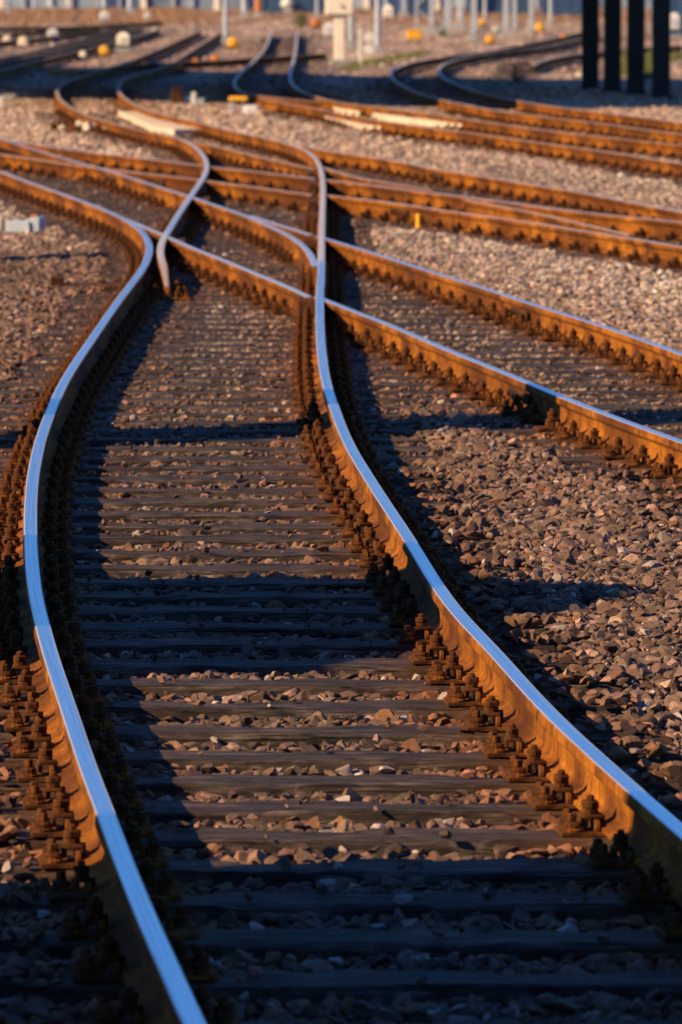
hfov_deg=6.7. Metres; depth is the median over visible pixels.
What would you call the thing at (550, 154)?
sleeper
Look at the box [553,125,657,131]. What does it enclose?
sleeper
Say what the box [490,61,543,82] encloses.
shrub
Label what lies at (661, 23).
pillars
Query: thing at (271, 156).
sleeper
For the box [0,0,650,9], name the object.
fence
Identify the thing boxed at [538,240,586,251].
sleeper
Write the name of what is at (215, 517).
sleeper
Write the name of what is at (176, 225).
rail
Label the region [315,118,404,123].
sleeper
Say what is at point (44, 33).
rail
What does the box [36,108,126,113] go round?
sleeper
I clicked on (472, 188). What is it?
sleeper
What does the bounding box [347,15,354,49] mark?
mast
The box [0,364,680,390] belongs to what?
sleeper
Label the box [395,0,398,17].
mast
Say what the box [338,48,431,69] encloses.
weeds
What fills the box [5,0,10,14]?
mast
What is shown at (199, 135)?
sleeper
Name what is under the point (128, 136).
sleeper
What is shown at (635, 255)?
sleeper
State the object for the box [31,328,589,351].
sleeper
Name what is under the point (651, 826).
rail
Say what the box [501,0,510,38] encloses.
mast
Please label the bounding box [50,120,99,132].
scrap heap
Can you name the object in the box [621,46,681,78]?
weeds
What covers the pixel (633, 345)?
rail
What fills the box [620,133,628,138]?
sleeper
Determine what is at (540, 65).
rail
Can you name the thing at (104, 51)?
point lever
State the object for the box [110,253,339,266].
sleeper
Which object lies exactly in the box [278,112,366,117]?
sleeper
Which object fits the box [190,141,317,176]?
rail
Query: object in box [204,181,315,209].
rail
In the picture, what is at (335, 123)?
sleeper
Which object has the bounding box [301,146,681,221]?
rail
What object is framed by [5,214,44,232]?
cable box
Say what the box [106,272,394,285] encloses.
sleeper
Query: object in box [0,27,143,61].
rail
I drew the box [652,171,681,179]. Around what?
sleeper
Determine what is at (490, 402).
sleeper
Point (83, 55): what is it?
point lever
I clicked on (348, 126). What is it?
sleeper
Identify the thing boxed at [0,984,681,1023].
sleeper
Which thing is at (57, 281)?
sleeper stub
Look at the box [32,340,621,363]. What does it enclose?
sleeper
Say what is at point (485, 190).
sleeper
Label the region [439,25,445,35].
weeds
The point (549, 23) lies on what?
mast
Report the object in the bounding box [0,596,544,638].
sleeper
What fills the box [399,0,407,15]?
mast
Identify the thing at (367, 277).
sleeper
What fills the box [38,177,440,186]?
sleeper
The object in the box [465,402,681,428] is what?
sleeper
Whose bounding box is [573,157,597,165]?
sleeper
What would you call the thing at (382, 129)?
sleeper
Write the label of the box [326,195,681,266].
rail
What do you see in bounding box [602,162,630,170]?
sleeper
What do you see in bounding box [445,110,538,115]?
sleeper
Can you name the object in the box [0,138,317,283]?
rail
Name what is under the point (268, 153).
sleeper
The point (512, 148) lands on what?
sleeper
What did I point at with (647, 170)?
sleeper
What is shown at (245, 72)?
rail
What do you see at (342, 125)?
sleeper
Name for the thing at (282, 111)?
sleeper
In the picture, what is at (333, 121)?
sleeper
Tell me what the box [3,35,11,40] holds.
concrete block
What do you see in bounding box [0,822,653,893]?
sleeper
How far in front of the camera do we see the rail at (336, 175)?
65.20 m
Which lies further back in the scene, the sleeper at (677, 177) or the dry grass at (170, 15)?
the dry grass at (170, 15)
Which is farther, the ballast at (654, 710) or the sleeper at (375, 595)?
the sleeper at (375, 595)
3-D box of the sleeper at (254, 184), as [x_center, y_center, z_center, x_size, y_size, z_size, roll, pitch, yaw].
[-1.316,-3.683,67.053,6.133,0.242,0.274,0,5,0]
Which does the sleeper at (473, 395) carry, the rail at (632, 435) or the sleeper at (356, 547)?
the rail at (632, 435)
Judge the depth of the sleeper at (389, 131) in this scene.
86.73 m
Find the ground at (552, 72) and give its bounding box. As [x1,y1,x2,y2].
[0,8,681,1023]
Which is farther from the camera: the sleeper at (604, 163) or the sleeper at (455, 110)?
the sleeper at (455, 110)
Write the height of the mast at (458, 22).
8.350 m
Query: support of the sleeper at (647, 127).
on the ground at (552, 72)
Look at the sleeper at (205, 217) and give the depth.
58.02 m
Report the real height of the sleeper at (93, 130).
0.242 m
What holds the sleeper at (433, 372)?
on the ground at (552, 72)
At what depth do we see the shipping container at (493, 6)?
263.42 m
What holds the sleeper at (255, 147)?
on the ground at (552, 72)
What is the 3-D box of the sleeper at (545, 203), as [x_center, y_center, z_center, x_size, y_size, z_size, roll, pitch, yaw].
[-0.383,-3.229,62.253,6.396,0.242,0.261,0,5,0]
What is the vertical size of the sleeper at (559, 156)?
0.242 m
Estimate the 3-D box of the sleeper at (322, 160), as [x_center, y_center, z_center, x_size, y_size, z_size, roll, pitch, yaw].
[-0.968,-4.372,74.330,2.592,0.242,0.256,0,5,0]
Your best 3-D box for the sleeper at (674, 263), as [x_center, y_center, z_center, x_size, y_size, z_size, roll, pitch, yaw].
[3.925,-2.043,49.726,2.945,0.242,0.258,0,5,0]
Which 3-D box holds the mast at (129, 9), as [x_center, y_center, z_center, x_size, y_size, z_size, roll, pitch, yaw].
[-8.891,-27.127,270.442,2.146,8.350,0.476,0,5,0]
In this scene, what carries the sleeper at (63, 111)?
on the ground at (552, 72)
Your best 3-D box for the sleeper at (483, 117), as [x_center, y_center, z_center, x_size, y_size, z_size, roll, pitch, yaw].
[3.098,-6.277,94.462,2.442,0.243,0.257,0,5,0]
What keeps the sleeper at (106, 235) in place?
on the ground at (552, 72)
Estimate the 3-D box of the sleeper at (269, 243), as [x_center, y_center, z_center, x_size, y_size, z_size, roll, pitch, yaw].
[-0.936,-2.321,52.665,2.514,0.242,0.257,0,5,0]
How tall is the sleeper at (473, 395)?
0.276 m
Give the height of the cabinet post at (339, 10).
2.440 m
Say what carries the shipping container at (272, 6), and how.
on the ground at (552, 72)
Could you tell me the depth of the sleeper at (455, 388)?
35.44 m
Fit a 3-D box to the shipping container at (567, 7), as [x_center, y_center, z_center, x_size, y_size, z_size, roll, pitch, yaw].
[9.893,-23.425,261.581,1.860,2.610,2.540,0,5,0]
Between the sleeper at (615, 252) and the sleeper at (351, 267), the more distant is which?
the sleeper at (615, 252)
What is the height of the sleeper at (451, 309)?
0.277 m
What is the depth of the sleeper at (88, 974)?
15.01 m
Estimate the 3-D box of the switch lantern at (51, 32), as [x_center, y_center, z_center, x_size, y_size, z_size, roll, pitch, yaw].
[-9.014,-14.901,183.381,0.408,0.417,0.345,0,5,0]
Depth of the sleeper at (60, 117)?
95.64 m
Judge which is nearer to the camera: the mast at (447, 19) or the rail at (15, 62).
the rail at (15, 62)
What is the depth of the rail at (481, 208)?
56.58 m
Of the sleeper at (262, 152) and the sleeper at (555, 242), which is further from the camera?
the sleeper at (262, 152)
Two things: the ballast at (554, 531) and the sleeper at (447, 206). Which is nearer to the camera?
the ballast at (554, 531)
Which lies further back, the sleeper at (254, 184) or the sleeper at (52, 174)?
the sleeper at (52, 174)
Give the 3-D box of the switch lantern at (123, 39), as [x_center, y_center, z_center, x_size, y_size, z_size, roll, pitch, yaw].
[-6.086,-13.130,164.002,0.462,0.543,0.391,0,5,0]
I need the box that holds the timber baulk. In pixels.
[47,70,78,74]
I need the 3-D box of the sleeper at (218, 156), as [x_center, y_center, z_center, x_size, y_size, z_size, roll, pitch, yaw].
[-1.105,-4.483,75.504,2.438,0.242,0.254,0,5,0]
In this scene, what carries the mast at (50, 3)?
on the ground at (552, 72)
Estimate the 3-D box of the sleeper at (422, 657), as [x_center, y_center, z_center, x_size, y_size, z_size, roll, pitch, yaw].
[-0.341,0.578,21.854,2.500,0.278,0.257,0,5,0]
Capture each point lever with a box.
[78,51,87,59]
[98,46,110,56]
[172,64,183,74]
[183,95,190,103]
[211,55,218,59]
[226,37,239,48]
[310,18,320,27]
[478,19,486,25]
[484,35,494,44]
[535,23,544,32]
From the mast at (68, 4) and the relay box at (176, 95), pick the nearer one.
the relay box at (176, 95)
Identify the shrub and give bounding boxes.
[293,14,308,28]
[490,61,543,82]
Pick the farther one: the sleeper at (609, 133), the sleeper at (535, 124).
the sleeper at (535, 124)
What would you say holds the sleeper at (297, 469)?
on the ground at (552, 72)
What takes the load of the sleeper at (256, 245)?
on the ground at (552, 72)
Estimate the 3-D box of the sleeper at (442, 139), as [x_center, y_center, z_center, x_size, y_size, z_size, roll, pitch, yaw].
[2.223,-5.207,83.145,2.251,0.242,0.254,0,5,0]
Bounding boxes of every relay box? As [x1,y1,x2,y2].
[170,87,183,103]
[406,29,421,43]
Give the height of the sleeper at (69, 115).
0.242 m
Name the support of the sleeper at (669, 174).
on the ground at (552, 72)
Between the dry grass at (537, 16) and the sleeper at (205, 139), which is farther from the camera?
the dry grass at (537, 16)
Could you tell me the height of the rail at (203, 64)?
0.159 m
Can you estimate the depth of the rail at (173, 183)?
69.17 m
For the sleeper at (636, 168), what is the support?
on the ground at (552, 72)
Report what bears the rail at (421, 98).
on the ground at (552, 72)
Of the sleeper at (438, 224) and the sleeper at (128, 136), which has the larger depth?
the sleeper at (128, 136)
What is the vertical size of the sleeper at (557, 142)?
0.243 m
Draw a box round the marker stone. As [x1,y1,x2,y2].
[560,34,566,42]
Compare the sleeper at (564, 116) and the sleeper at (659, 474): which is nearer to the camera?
the sleeper at (659, 474)
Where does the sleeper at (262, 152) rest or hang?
on the ground at (552, 72)
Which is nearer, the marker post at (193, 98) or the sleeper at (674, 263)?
the sleeper at (674, 263)
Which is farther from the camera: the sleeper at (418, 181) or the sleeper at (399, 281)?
the sleeper at (418, 181)
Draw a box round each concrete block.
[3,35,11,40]
[18,36,29,46]
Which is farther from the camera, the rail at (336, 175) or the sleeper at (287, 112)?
the sleeper at (287, 112)
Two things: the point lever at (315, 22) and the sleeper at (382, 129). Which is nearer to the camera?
the sleeper at (382, 129)
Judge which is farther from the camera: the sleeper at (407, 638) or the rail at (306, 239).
the rail at (306, 239)
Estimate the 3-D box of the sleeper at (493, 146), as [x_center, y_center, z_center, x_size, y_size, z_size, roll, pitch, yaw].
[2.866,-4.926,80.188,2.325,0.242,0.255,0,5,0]
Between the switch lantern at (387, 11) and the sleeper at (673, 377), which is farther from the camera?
the switch lantern at (387, 11)
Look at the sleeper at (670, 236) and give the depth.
54.38 m
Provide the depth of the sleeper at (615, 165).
73.02 m
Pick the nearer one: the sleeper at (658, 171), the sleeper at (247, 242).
the sleeper at (247, 242)
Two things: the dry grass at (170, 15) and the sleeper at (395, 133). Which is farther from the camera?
the dry grass at (170, 15)
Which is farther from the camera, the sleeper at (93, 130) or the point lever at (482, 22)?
the point lever at (482, 22)
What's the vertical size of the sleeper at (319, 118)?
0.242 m
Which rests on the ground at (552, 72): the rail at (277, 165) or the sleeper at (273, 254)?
the sleeper at (273, 254)
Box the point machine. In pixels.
[229,96,258,113]
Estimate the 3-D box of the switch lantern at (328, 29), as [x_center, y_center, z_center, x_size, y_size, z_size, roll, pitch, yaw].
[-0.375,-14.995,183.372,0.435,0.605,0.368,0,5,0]
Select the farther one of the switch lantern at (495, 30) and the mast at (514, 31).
the switch lantern at (495, 30)
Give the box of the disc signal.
[364,32,374,55]
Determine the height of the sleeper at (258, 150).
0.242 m
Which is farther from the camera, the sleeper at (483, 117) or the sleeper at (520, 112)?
the sleeper at (520, 112)
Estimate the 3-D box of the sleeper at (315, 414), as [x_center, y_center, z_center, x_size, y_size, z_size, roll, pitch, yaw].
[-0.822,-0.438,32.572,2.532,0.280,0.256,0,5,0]
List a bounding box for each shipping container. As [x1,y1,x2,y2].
[262,0,324,12]
[381,0,434,13]
[466,0,533,14]
[541,0,581,15]
[651,0,681,35]
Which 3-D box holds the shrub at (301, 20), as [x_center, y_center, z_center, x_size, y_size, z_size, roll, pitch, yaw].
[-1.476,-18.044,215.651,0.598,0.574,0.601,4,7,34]
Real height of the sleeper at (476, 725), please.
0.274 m
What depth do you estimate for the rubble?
162.29 m
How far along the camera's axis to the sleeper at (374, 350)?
38.96 m
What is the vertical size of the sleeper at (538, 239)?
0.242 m
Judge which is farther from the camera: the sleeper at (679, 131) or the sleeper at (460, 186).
the sleeper at (679, 131)
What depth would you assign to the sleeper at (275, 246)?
52.03 m
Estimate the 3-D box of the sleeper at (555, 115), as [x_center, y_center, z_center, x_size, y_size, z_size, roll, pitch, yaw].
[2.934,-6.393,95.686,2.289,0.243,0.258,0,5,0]
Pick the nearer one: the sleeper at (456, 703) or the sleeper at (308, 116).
the sleeper at (456, 703)
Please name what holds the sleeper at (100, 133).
on the ground at (552, 72)
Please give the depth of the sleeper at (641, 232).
54.99 m
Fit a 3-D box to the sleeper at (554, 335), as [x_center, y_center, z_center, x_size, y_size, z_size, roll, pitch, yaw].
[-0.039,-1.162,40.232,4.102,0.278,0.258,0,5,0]
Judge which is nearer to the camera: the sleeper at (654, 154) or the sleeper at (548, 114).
the sleeper at (654, 154)
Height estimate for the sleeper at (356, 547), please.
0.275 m
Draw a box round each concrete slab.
[118,111,200,134]
[324,116,380,130]
[333,107,359,115]
[370,112,462,127]
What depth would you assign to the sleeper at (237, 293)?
45.52 m
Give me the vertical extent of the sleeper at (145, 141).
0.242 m
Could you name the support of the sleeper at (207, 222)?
on the ground at (552, 72)
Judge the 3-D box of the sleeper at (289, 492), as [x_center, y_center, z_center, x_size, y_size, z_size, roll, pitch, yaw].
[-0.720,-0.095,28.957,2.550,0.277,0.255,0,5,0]
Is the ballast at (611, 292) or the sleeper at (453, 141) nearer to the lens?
the ballast at (611, 292)
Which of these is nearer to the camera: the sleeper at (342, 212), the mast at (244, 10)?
the sleeper at (342, 212)
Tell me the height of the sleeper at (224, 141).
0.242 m
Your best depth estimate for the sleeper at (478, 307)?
43.19 m
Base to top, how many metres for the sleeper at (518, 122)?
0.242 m
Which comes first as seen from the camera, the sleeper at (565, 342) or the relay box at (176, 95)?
the sleeper at (565, 342)
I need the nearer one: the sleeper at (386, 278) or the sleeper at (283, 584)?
the sleeper at (283, 584)
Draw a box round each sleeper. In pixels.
[0,162,361,170]
[0,181,466,190]
[0,183,478,192]
[0,185,489,194]
[0,187,502,197]
[0,190,515,199]
[0,192,528,201]
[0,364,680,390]
[0,371,681,397]
[0,385,410,412]
[0,393,400,420]
[0,400,408,429]
[0,408,419,437]
[0,417,425,446]
[0,425,429,456]
[0,434,437,466]
[0,443,423,476]
[0,453,451,487]
[0,465,453,498]
[0,475,445,511]
[0,488,470,523]
[0,499,487,535]
[0,510,492,548]
[0,524,492,563]
[0,541,519,577]
[0,554,482,591]
[0,566,542,607]
[0,579,527,623]
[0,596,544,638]
[0,610,554,659]
[0,629,578,679]
[0,651,622,699]
[0,670,618,724]
[0,695,650,751]
[0,719,667,775]
[0,744,681,802]
[0,769,681,827]
[0,793,674,858]
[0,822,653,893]
[0,857,681,929]
[0,895,681,968]
[0,933,681,1011]
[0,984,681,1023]
[3,164,371,172]
[4,196,555,206]
[4,199,568,208]
[4,379,681,405]
[5,194,542,203]
[11,166,382,174]
[14,168,391,176]
[15,203,592,213]
[16,169,401,178]
[16,201,580,211]
[17,352,655,376]
[19,345,628,369]
[19,359,669,383]
[22,171,410,180]
[26,206,604,216]
[28,208,616,218]
[28,334,596,357]
[29,173,87,181]
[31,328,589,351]
[32,175,427,184]
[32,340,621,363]
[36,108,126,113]
[36,322,571,345]
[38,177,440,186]
[38,317,543,338]
[41,110,129,115]
[42,109,128,114]
[42,114,117,120]
[44,111,111,116]
[45,113,121,118]
[45,211,628,221]
[45,213,642,224]
[46,216,372,227]
[47,179,453,188]
[48,115,124,120]
[48,116,129,121]
[48,312,533,334]
[56,306,520,328]
[58,302,498,322]
[61,219,375,230]
[63,297,492,317]
[66,222,370,233]
[68,225,367,235]
[68,284,442,303]
[68,292,468,312]
[70,126,185,132]
[71,288,463,307]
[75,280,436,298]
[77,127,190,133]
[77,228,366,238]
[81,231,369,242]
[86,129,181,135]
[90,234,369,245]
[93,130,200,136]
[94,131,205,137]
[95,132,209,138]
[95,161,107,167]
[96,133,213,140]
[99,240,375,252]
[100,237,378,248]
[102,268,379,281]
[104,243,375,255]
[105,257,346,269]
[105,264,371,277]
[106,260,360,273]
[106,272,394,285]
[107,246,314,259]
[108,280,415,294]
[109,135,218,141]
[110,250,329,262]
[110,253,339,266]
[116,137,228,144]
[117,136,223,142]
[123,276,406,289]
[127,140,242,147]
[129,141,248,148]
[136,139,234,145]
[144,143,253,151]
[145,144,260,151]
[146,145,265,152]
[151,147,270,154]
[151,150,280,157]
[153,148,275,155]
[154,151,285,158]
[160,153,289,160]
[174,154,293,161]
[181,156,296,163]
[186,157,326,165]
[187,159,337,167]
[189,161,349,168]
[192,173,418,182]
[267,109,340,114]
[267,110,347,115]
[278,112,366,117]
[278,113,372,119]
[281,111,353,116]
[287,114,375,119]
[301,116,389,121]
[303,115,382,120]
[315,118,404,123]
[325,120,417,125]
[326,119,410,124]
[328,124,439,127]
[331,121,429,126]
[332,123,449,128]
[355,124,457,129]
[357,125,464,131]
[359,126,472,132]
[365,129,487,135]
[367,127,480,133]
[371,130,495,137]
[375,131,504,137]
[379,216,654,227]
[386,132,512,139]
[399,133,522,140]
[402,135,531,142]
[403,219,668,230]
[419,136,540,144]
[419,222,588,232]
[424,137,551,145]
[428,388,681,412]
[431,108,526,113]
[434,225,630,235]
[441,139,564,145]
[445,109,532,114]
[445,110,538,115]
[445,394,681,419]
[449,140,573,147]
[451,111,544,116]
[459,141,587,148]
[461,228,658,238]
[463,112,550,117]
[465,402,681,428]
[466,143,597,149]
[467,113,559,118]
[471,114,566,119]
[471,144,611,151]
[479,115,574,120]
[480,231,681,242]
[481,408,681,438]
[484,116,582,121]
[489,147,634,153]
[490,117,590,122]
[493,145,623,152]
[497,118,598,123]
[505,119,607,124]
[506,234,676,245]
[509,148,651,155]
[512,120,615,125]
[515,428,616,455]
[516,420,681,445]
[519,121,624,126]
[522,150,663,157]
[528,122,633,127]
[533,123,642,128]
[534,151,678,158]
[535,237,681,248]
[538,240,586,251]
[541,124,649,130]
[548,153,681,160]
[549,154,681,161]
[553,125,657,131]
[555,156,681,163]
[557,243,605,255]
[557,436,641,465]
[564,445,667,474]
[565,126,664,132]
[571,246,623,258]
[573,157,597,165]
[574,159,609,167]
[577,127,673,133]
[584,129,681,134]
[593,130,602,136]
[594,161,619,168]
[598,250,645,262]
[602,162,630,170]
[603,131,611,136]
[604,164,640,172]
[609,453,681,485]
[612,132,619,137]
[614,166,651,174]
[619,253,665,265]
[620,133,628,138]
[627,168,662,176]
[629,135,636,139]
[635,480,681,497]
[637,169,674,177]
[639,498,681,509]
[651,270,681,273]
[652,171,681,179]
[653,257,681,269]
[673,511,681,515]
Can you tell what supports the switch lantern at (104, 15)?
on the ground at (552, 72)
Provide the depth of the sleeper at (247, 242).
53.81 m
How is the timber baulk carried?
on the ground at (552, 72)
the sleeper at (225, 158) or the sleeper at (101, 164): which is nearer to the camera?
the sleeper at (101, 164)
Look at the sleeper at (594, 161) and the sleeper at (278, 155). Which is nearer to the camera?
the sleeper at (594, 161)
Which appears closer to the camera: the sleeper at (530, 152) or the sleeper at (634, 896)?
the sleeper at (634, 896)
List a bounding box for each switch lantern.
[47,29,58,41]
[98,11,109,23]
[115,33,131,51]
[322,23,333,41]
[382,5,393,21]
[492,26,499,33]
[671,13,680,37]
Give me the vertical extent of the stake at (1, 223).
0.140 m
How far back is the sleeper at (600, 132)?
86.14 m
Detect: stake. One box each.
[0,217,3,229]
[416,214,420,227]
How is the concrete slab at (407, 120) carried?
on the ground at (552, 72)
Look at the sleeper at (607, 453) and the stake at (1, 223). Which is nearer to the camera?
the sleeper at (607, 453)
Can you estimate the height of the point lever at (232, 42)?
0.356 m
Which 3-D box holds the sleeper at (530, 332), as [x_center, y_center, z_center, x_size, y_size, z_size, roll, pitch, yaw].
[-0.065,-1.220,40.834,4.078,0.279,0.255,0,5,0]
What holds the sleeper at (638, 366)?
on the ground at (552, 72)
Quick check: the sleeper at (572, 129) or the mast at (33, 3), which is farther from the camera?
the mast at (33, 3)
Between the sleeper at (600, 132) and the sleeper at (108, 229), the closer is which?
the sleeper at (108, 229)
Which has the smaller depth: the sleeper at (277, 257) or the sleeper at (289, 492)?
the sleeper at (289, 492)
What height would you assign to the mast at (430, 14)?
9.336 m
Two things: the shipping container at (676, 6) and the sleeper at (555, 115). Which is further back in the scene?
the shipping container at (676, 6)
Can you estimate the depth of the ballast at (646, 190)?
67.50 m
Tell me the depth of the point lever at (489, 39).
176.38 m
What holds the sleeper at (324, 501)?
on the ground at (552, 72)
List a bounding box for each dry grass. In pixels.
[0,4,221,25]
[187,6,650,24]
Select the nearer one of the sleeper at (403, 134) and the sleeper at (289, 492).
the sleeper at (289, 492)
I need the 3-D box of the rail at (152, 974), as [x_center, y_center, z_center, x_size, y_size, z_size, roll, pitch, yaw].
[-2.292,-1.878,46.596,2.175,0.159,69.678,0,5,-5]
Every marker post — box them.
[191,92,195,104]
[358,30,362,61]
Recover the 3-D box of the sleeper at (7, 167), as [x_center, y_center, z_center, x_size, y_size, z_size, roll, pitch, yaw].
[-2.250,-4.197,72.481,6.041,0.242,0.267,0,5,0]
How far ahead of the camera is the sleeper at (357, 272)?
48.51 m
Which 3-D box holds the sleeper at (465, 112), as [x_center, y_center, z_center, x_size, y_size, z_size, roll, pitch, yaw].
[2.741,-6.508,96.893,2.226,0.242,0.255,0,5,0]
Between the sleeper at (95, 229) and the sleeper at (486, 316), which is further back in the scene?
the sleeper at (95, 229)
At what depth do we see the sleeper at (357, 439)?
30.72 m
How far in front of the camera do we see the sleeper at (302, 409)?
33.69 m
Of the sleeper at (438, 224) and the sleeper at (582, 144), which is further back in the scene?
the sleeper at (582, 144)
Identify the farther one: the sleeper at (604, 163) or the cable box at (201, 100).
the cable box at (201, 100)
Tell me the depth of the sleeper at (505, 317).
42.01 m
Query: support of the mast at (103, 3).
on the ground at (552, 72)
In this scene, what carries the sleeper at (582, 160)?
on the ground at (552, 72)
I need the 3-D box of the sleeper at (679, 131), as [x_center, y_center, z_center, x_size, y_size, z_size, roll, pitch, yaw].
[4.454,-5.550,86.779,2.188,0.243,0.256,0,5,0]
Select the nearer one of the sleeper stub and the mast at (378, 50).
the sleeper stub
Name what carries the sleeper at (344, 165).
on the ground at (552, 72)
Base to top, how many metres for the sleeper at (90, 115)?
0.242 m
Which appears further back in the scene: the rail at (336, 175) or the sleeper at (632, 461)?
the rail at (336, 175)
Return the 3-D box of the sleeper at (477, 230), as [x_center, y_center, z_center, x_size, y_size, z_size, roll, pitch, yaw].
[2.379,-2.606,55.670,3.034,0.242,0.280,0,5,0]
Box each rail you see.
[0,21,164,31]
[0,27,100,38]
[0,27,130,46]
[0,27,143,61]
[0,29,158,77]
[0,31,149,69]
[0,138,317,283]
[0,154,199,192]
[0,171,206,1023]
[13,141,203,178]
[54,31,211,296]
[78,53,328,76]
[115,32,681,907]
[126,218,315,316]
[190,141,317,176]
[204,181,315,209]
[209,167,318,191]
[231,32,323,109]
[250,216,317,250]
[259,99,681,175]
[287,32,681,156]
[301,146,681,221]
[313,297,681,476]
[314,236,681,378]
[323,167,435,192]
[325,180,681,239]
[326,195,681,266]
[388,28,681,144]
[436,35,681,131]
[463,200,633,237]
[532,45,681,71]
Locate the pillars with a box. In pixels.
[579,0,671,99]
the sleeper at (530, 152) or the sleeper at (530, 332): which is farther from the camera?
the sleeper at (530, 152)
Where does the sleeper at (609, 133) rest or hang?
on the ground at (552, 72)
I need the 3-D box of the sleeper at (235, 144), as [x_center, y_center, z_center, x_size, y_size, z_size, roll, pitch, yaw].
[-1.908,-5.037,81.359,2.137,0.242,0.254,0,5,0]
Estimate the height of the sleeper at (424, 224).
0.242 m
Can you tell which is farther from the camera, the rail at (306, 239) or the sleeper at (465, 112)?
the sleeper at (465, 112)
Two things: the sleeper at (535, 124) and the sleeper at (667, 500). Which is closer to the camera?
the sleeper at (667, 500)
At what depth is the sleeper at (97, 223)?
56.81 m
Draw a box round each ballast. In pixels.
[0,87,681,150]
[0,147,681,243]
[0,237,681,413]
[0,403,681,660]
[0,642,681,1023]
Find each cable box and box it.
[2,92,16,99]
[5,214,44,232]
[197,98,204,103]
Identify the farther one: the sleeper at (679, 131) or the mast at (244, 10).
the mast at (244, 10)
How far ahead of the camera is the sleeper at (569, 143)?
81.30 m
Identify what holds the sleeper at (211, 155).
on the ground at (552, 72)
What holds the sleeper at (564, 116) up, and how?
on the ground at (552, 72)
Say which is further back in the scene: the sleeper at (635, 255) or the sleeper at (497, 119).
the sleeper at (497, 119)
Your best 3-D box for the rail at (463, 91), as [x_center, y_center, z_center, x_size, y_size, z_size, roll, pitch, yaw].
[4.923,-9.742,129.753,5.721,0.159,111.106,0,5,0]
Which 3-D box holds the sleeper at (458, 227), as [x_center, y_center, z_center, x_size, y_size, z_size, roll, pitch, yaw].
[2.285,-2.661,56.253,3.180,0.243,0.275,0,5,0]
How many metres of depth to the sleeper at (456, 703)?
20.55 m
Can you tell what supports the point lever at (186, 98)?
on the ground at (552, 72)
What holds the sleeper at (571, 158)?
on the ground at (552, 72)
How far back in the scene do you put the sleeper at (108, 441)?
31.92 m
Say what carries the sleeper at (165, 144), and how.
on the ground at (552, 72)
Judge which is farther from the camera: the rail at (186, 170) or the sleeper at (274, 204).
the rail at (186, 170)
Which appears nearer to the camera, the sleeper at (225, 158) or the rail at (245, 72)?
the sleeper at (225, 158)
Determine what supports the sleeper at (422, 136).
on the ground at (552, 72)
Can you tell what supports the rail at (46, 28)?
on the ground at (552, 72)
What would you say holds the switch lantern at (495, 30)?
on the ground at (552, 72)
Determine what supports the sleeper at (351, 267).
on the ground at (552, 72)
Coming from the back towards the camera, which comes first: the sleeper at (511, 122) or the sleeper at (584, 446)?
the sleeper at (511, 122)
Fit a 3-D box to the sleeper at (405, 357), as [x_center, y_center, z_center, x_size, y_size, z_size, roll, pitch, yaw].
[0.171,-0.937,37.847,4.490,0.279,0.257,0,5,0]
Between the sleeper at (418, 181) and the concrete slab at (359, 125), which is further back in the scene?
the concrete slab at (359, 125)
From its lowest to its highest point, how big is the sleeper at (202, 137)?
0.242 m
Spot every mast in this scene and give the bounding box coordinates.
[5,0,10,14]
[31,0,36,11]
[47,0,55,9]
[66,0,71,9]
[100,0,108,8]
[125,0,134,13]
[221,0,229,43]
[240,0,248,17]
[253,0,262,17]
[315,0,318,18]
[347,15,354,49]
[373,0,382,54]
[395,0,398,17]
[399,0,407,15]
[412,0,437,33]
[428,0,444,33]
[445,0,451,35]
[450,0,465,30]
[456,0,459,23]
[469,0,477,41]
[482,0,487,22]
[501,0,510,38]
[511,0,517,34]
[527,0,534,34]
[547,0,553,26]
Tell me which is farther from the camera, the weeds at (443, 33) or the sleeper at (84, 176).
the weeds at (443, 33)
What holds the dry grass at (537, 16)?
on the ground at (552, 72)
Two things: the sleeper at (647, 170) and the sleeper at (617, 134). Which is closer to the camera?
the sleeper at (647, 170)
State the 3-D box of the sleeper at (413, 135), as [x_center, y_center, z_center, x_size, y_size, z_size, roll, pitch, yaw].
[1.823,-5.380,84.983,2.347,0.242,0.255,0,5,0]
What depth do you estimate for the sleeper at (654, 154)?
77.22 m
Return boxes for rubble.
[0,17,681,90]
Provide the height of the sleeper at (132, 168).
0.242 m
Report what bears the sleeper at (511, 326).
on the ground at (552, 72)
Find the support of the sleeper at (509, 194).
on the ground at (552, 72)
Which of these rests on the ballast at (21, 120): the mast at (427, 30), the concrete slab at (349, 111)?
the concrete slab at (349, 111)
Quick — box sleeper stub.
[50,276,124,290]
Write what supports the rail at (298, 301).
on the sleeper at (478, 307)
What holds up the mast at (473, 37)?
on the ground at (552, 72)
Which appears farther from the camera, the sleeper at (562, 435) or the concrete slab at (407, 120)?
the concrete slab at (407, 120)
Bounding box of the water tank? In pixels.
[281,0,293,12]
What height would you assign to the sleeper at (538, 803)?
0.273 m
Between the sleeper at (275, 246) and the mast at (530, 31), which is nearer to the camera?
the sleeper at (275, 246)
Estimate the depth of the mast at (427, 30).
200.40 m
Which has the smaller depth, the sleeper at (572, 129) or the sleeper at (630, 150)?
the sleeper at (630, 150)
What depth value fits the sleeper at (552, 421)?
32.52 m
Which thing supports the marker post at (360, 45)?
on the ground at (552, 72)
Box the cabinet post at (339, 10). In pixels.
[325,0,353,64]
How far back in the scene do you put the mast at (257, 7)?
253.00 m
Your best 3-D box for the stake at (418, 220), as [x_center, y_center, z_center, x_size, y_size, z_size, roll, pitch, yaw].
[0.750,-2.802,56.865,0.048,0.172,0.048,0,5,0]
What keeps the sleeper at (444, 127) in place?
on the ground at (552, 72)
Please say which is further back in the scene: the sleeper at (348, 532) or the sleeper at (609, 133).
the sleeper at (609, 133)

